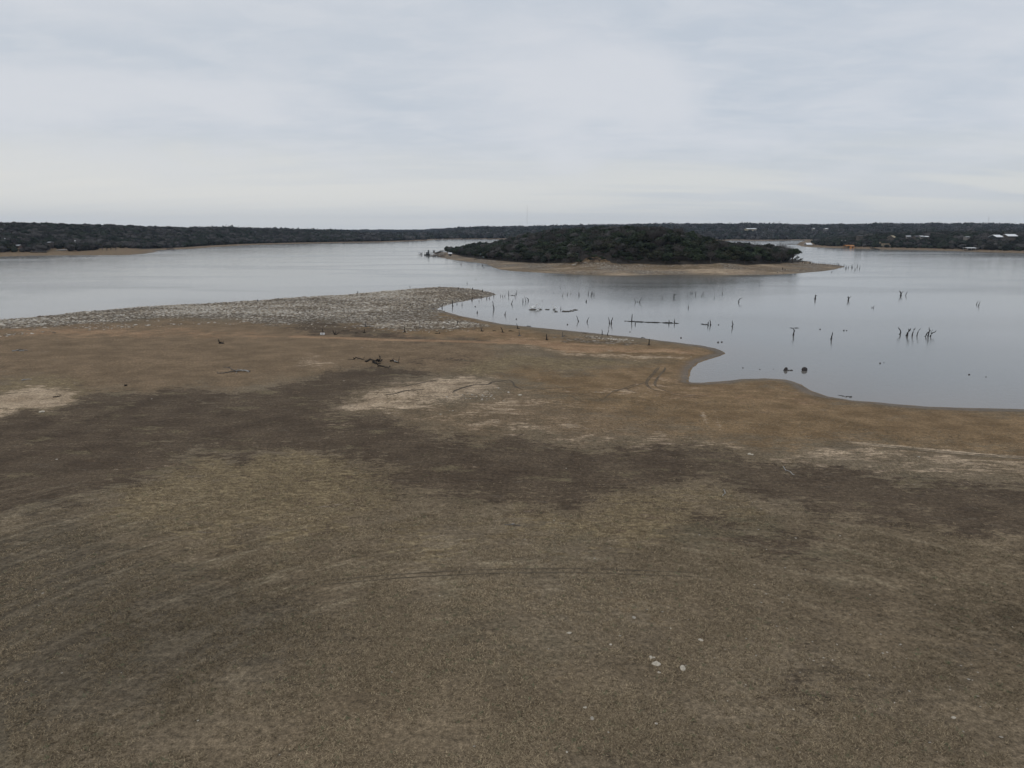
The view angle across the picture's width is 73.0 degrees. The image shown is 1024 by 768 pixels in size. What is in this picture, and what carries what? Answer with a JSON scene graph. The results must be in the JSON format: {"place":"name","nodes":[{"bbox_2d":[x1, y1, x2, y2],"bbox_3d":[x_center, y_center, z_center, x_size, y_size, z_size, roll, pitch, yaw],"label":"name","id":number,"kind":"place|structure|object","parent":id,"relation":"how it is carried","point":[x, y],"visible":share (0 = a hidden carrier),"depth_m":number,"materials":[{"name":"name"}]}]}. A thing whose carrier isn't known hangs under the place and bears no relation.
{"place":"outdoors","nodes":[
{"label":"outdoors","id":0,"kind":"place"},
{"bbox_2d":[0,230,1023,767],"bbox_3d":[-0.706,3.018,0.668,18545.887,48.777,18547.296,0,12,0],"label":"ground","id":1,"kind":"structure","parent":0,"point":[178,402],"depth_m":58.18,"materials":[{"name":"soil"}]},
{"bbox_2d":[30,250,46,252],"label":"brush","id":2,"kind":"object","parent":1,"relation":"on","point":[35,251],"visible":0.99,"depth_m":753.37,"materials":[{"name":"brown plant"}]},
{"bbox_2d":[0,221,401,251],"bbox_3d":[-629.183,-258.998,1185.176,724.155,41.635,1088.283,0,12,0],"label":"woodland","id":3,"kind":"object","parent":1,"relation":"on","point":[26,234],"visible":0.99,"depth_m":1115.66,"materials":[{"name":"green plant"}]},
{"bbox_2d":[217,367,249,372],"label":"driftwood","id":4,"kind":"object","parent":1,"relation":"on","point":[236,371],"visible":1,"depth_m":118.36,"materials":[{"name":"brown wood"}]},
{"bbox_2d":[0,296,482,336],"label":"scattered rubble","id":5,"kind":"object","parent":1,"relation":"on","point":[258,318],"visible":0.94,"depth_m":189.28,"materials":[{"name":"stone"}]},
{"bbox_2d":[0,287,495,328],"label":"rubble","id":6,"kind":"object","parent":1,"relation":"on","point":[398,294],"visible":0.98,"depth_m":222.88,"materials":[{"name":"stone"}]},
{"bbox_2d":[365,356,382,364],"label":"driftwood","id":7,"kind":"object","parent":1,"relation":"on","point":[373,361],"visible":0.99,"depth_m":128.01,"materials":[{"name":"brown wood"}]},
{"bbox_2d":[369,321,487,328],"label":"loose stones","id":8,"kind":"object","parent":1,"relation":"on","point":[443,324],"visible":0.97,"depth_m":180.72,"materials":[{"name":"stone"}]},
{"bbox_2d":[445,389,508,400],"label":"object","id":9,"kind":"object","parent":1,"relation":"on","point":[480,396],"visible":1,"depth_m":102.85,"materials":[{"name":"stone"}]},
{"bbox_2d":[452,380,505,392],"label":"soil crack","id":10,"kind":"object","parent":1,"relation":"on","point":[477,384],"visible":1,"depth_m":110.22,"materials":[{"name":"brown soil"}]},
{"bbox_2d":[494,252,504,259],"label":"juniper tree","id":11,"kind":"object","parent":1,"relation":"on","point":[499,254],"visible":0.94,"depth_m":574.07,"materials":[{"name":"green plant"}]},
{"bbox_2d":[503,253,511,260],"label":"juniper tree","id":12,"kind":"object","parent":1,"relation":"on","point":[508,255],"visible":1,"depth_m":554.85,"materials":[{"name":"green plant"}]},
{"bbox_2d":[322,568,695,580],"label":"tyre track","id":13,"kind":"structure","parent":1,"relation":"on","point":[510,568],"depth_m":49.65,"materials":[{"name":"brown soil"}]},
{"bbox_2d":[322,572,695,584],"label":"tyre track","id":14,"kind":"structure","parent":1,"relation":"on","point":[507,572],"depth_m":49.09,"materials":[{"name":"brown soil"}]},
{"bbox_2d":[515,243,525,248],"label":"juniper tree","id":15,"kind":"object","parent":1,"relation":"on","point":[520,245],"visible":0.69,"depth_m":595.89,"materials":[{"name":"green plant"}]},
{"bbox_2d":[517,248,527,253],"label":"juniper tree","id":16,"kind":"object","parent":1,"relation":"on","point":[522,250],"visible":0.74,"depth_m":569.13,"materials":[{"name":"green plant"}]},
{"bbox_2d":[522,254,529,261],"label":"juniper tree","id":17,"kind":"object","parent":1,"relation":"on","point":[525,256],"visible":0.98,"depth_m":524.00,"materials":[{"name":"green plant"}]},
{"bbox_2d":[556,255,564,261],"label":"juniper tree","id":18,"kind":"object","parent":1,"relation":"on","point":[561,257],"visible":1,"depth_m":478.96,"materials":[{"name":"green plant"}]},
{"bbox_2d":[565,246,580,252],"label":"bare tree","id":19,"kind":"object","parent":1,"relation":"on","point":[572,249],"visible":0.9,"depth_m":485.80,"materials":[{"name":"grey plant"}]},
{"bbox_2d":[590,244,601,253],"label":"juniper tree","id":20,"kind":"object","parent":1,"relation":"on","point":[595,247],"visible":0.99,"depth_m":479.62,"materials":[{"name":"green plant"}]},
{"bbox_2d":[579,334,633,340],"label":"shore gravel","id":21,"kind":"structure","parent":1,"relation":"on","point":[604,338],"depth_m":160.91,"materials":[{"name":"grey gravel"}]},
{"bbox_2d":[190,222,1023,240],"bbox_3d":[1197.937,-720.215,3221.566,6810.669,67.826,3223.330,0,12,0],"label":"ridge woodland","id":22,"kind":"object","parent":1,"relation":"on","point":[763,231],"visible":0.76,"depth_m":2280.61,"materials":[{"name":"green plant"}]},
{"bbox_2d":[444,225,791,261],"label":"island woodland","id":23,"kind":"object","parent":1,"relation":"on","point":[471,247],"visible":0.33,"depth_m":582.72,"materials":[{"name":"green plant"}]},
{"bbox_2d":[613,233,625,239],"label":"juniper tree","id":24,"kind":"object","parent":1,"relation":"on","point":[617,235],"visible":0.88,"depth_m":500.64,"materials":[{"name":"green plant"}]},
{"bbox_2d":[616,250,625,258],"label":"juniper tree","id":25,"kind":"object","parent":1,"relation":"on","point":[620,252],"visible":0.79,"depth_m":455.25,"materials":[{"name":"green plant"}]},
{"bbox_2d":[613,242,630,250],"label":"bare tree","id":26,"kind":"object","parent":1,"relation":"on","point":[621,247],"visible":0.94,"depth_m":465.12,"materials":[{"name":"grey plant"}]},
{"bbox_2d":[621,252,631,260],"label":"juniper tree","id":27,"kind":"object","parent":1,"relation":"on","point":[627,254],"visible":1,"depth_m":450.42,"materials":[{"name":"green plant"}]},
{"bbox_2d":[625,246,636,253],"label":"bare tree","id":28,"kind":"object","parent":1,"relation":"on","point":[630,250],"visible":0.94,"depth_m":459.21,"materials":[{"name":"grey plant"}]},
{"bbox_2d":[636,234,653,242],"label":"juniper tree","id":29,"kind":"object","parent":1,"relation":"on","point":[644,238],"visible":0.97,"depth_m":480.48,"materials":[{"name":"green plant"}]},
{"bbox_2d":[640,243,651,248],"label":"juniper tree","id":30,"kind":"object","parent":1,"relation":"on","point":[646,245],"visible":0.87,"depth_m":469.64,"materials":[{"name":"green plant"}]},
{"bbox_2d":[645,229,658,242],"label":"bare tree","id":31,"kind":"object","parent":1,"relation":"on","point":[647,233],"visible":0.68,"depth_m":494.03,"materials":[{"name":"grey plant"}]},
{"bbox_2d":[649,244,658,250],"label":"juniper tree","id":32,"kind":"object","parent":1,"relation":"on","point":[654,247],"visible":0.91,"depth_m":469.11,"materials":[{"name":"green plant"}]},
{"bbox_2d":[645,367,663,392],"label":"tyre track","id":33,"kind":"structure","parent":1,"relation":"on","point":[648,377],"depth_m":116.21,"materials":[{"name":"soil"}]},
{"bbox_2d":[652,661,660,665],"bbox_3d":[8.074,15.698,38.770,0.466,0.196,0.441,12,17,43],"label":"stone","id":34,"kind":"object","parent":1,"relation":"on","point":[655,663],"visible":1,"depth_m":38.70,"materials":[{"name":"stone"}]},
{"bbox_2d":[661,257,669,263],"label":"juniper tree","id":35,"kind":"object","parent":1,"relation":"on","point":[665,259],"visible":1,"depth_m":445.56,"materials":[{"name":"green plant"}]},
{"bbox_2d":[660,252,672,257],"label":"juniper tree","id":36,"kind":"object","parent":1,"relation":"on","point":[669,255],"visible":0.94,"depth_m":450.14,"materials":[{"name":"green plant"}]},
{"bbox_2d":[662,235,674,243],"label":"juniper tree","id":37,"kind":"object","parent":1,"relation":"on","point":[667,237],"visible":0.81,"depth_m":481.48,"materials":[{"name":"green plant"}]},
{"bbox_2d":[672,242,682,251],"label":"bare tree","id":38,"kind":"object","parent":1,"relation":"on","point":[676,248],"visible":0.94,"depth_m":459.11,"materials":[{"name":"grey plant"}]},
{"bbox_2d":[670,235,685,243],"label":"juniper tree","id":39,"kind":"object","parent":1,"relation":"on","point":[678,239],"visible":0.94,"depth_m":474.52,"materials":[{"name":"green plant"}]},
{"bbox_2d":[684,231,697,235],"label":"juniper tree","id":40,"kind":"object","parent":1,"relation":"on","point":[692,233],"visible":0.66,"depth_m":510.44,"materials":[{"name":"green plant"}]},
{"bbox_2d":[687,252,699,260],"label":"juniper tree","id":41,"kind":"object","parent":1,"relation":"on","point":[690,255],"visible":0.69,"depth_m":448.52,"materials":[{"name":"green plant"}]},
{"bbox_2d":[692,254,705,263],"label":"juniper tree","id":42,"kind":"object","parent":1,"relation":"on","point":[698,257],"visible":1,"depth_m":441.70,"materials":[{"name":"green plant"}]},
{"bbox_2d":[702,236,712,240],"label":"juniper tree","id":43,"kind":"object","parent":1,"relation":"on","point":[707,238],"visible":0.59,"depth_m":499.83,"materials":[{"name":"green plant"}]},
{"bbox_2d":[705,252,716,261],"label":"bare tree","id":44,"kind":"object","parent":1,"relation":"on","point":[711,255],"visible":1,"depth_m":445.12,"materials":[{"name":"plant"}]},
{"bbox_2d":[717,240,729,246],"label":"bare tree","id":45,"kind":"object","parent":1,"relation":"on","point":[723,244],"visible":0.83,"depth_m":482.75,"materials":[{"name":"grey plant"}]},
{"bbox_2d":[718,247,733,251],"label":"juniper tree","id":46,"kind":"object","parent":1,"relation":"on","point":[721,249],"visible":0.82,"depth_m":472.14,"materials":[{"name":"green plant"}]},
{"bbox_2d":[721,251,730,260],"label":"juniper tree","id":47,"kind":"object","parent":1,"relation":"on","point":[725,253],"visible":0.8,"depth_m":455.61,"materials":[{"name":"green plant"}]},
{"bbox_2d":[730,246,740,255],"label":"juniper tree","id":48,"kind":"object","parent":1,"relation":"on","point":[734,248],"visible":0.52,"depth_m":474.06,"materials":[{"name":"green plant"}]},
{"bbox_2d":[739,255,750,264],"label":"juniper tree","id":49,"kind":"object","parent":1,"relation":"on","point":[745,257],"visible":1,"depth_m":453.24,"materials":[{"name":"green plant"}]},
{"bbox_2d":[744,251,753,256],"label":"juniper tree","id":50,"kind":"object","parent":1,"relation":"on","point":[747,253],"visible":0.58,"depth_m":464.46,"materials":[{"name":"green plant"}]},
{"bbox_2d":[750,252,761,257],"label":"juniper tree","id":51,"kind":"object","parent":1,"relation":"on","point":[755,253],"visible":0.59,"depth_m":476.00,"materials":[{"name":"green plant"}]},
{"bbox_2d":[752,246,765,253],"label":"juniper tree","id":52,"kind":"object","parent":1,"relation":"on","point":[760,250],"visible":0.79,"depth_m":489.57,"materials":[{"name":"green plant"}]},
{"bbox_2d":[500,569,1021,763],"bbox_3d":[18.215,15.480,39.974,38.011,0.202,21.950,0,12,0],"label":"grit","id":53,"kind":"object","parent":1,"relation":"on","point":[849,674],"visible":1,"depth_m":38.50,"materials":[{"name":"stone"}]},
{"bbox_2d":[765,256,774,263],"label":"juniper tree","id":54,"kind":"object","parent":1,"relation":"on","point":[769,258],"visible":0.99,"depth_m":475.73,"materials":[{"name":"green plant"}]},
{"bbox_2d":[778,251,786,262],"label":"bare tree","id":55,"kind":"object","parent":1,"relation":"on","point":[784,254],"visible":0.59,"depth_m":499.02,"materials":[{"name":"plant"}]},
{"bbox_2d":[784,248,801,262],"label":"open crown tree","id":56,"kind":"object","parent":1,"relation":"on","point":[793,252],"visible":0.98,"depth_m":509.13,"materials":[{"name":"green plant"}]},
{"bbox_2d":[856,235,862,240],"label":"house","id":57,"kind":"structure","parent":1,"relation":"on","point":[859,237],"depth_m":1057.20,"materials":[{"name":"stone"}]},
{"bbox_2d":[887,235,894,239],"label":"house","id":58,"kind":"structure","parent":1,"relation":"on","point":[891,237],"depth_m":1036.32,"materials":[{"name":"stone"}]},
{"bbox_2d":[811,230,1023,250],"bbox_3d":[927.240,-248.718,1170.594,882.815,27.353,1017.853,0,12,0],"label":"woodland","id":59,"kind":"object","parent":1,"relation":"on","point":[946,239],"visible":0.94,"depth_m":984.80,"materials":[{"name":"green plant"}]},
{"bbox_2d":[864,443,1014,456],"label":"tyre track","id":60,"kind":"structure","parent":1,"relation":"on","point":[944,451],"depth_m":77.33,"materials":[{"name":"soil"}]},
{"bbox_2d":[860,444,1023,458],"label":"tyre track","id":61,"kind":"structure","parent":1,"relation":"on","point":[943,452],"depth_m":76.57,"materials":[{"name":"soil"}]},
{"bbox_2d":[988,235,1002,238],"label":"house","id":62,"kind":"structure","parent":1,"relation":"on","point":[996,236],"depth_m":915.09,"materials":[{"name":"white paint"}]},
{"bbox_2d":[1002,234,1017,240],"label":"house","id":63,"kind":"structure","parent":1,"relation":"on","point":[1011,236],"depth_m":909.99,"materials":[{"name":"stone"}]},
{"bbox_2d":[0,239,1023,408],"bbox_3d":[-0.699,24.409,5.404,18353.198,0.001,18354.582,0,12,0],"label":"water","id":64,"kind":"structure","parent":0,"point":[982,344],"depth_m":260.93,"materials":[{"name":"grey liquid"}]},
{"bbox_2d":[629,321,678,323],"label":"floating log","id":65,"kind":"object","parent":64,"relation":"on","point":[654,322],"visible":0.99,"depth_m":192.37,"materials":[{"name":"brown wood"}]},
{"bbox_2d":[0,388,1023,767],"bbox_3d":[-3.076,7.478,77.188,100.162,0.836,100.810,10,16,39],"label":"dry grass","id":66,"kind":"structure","parent":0,"point":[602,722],"depth_m":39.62,"materials":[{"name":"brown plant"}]},
{"bbox_2d":[0,0,1023,229],"label":"sky","id":67,"kind":"structure","parent":0,"point":[320,114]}
]}

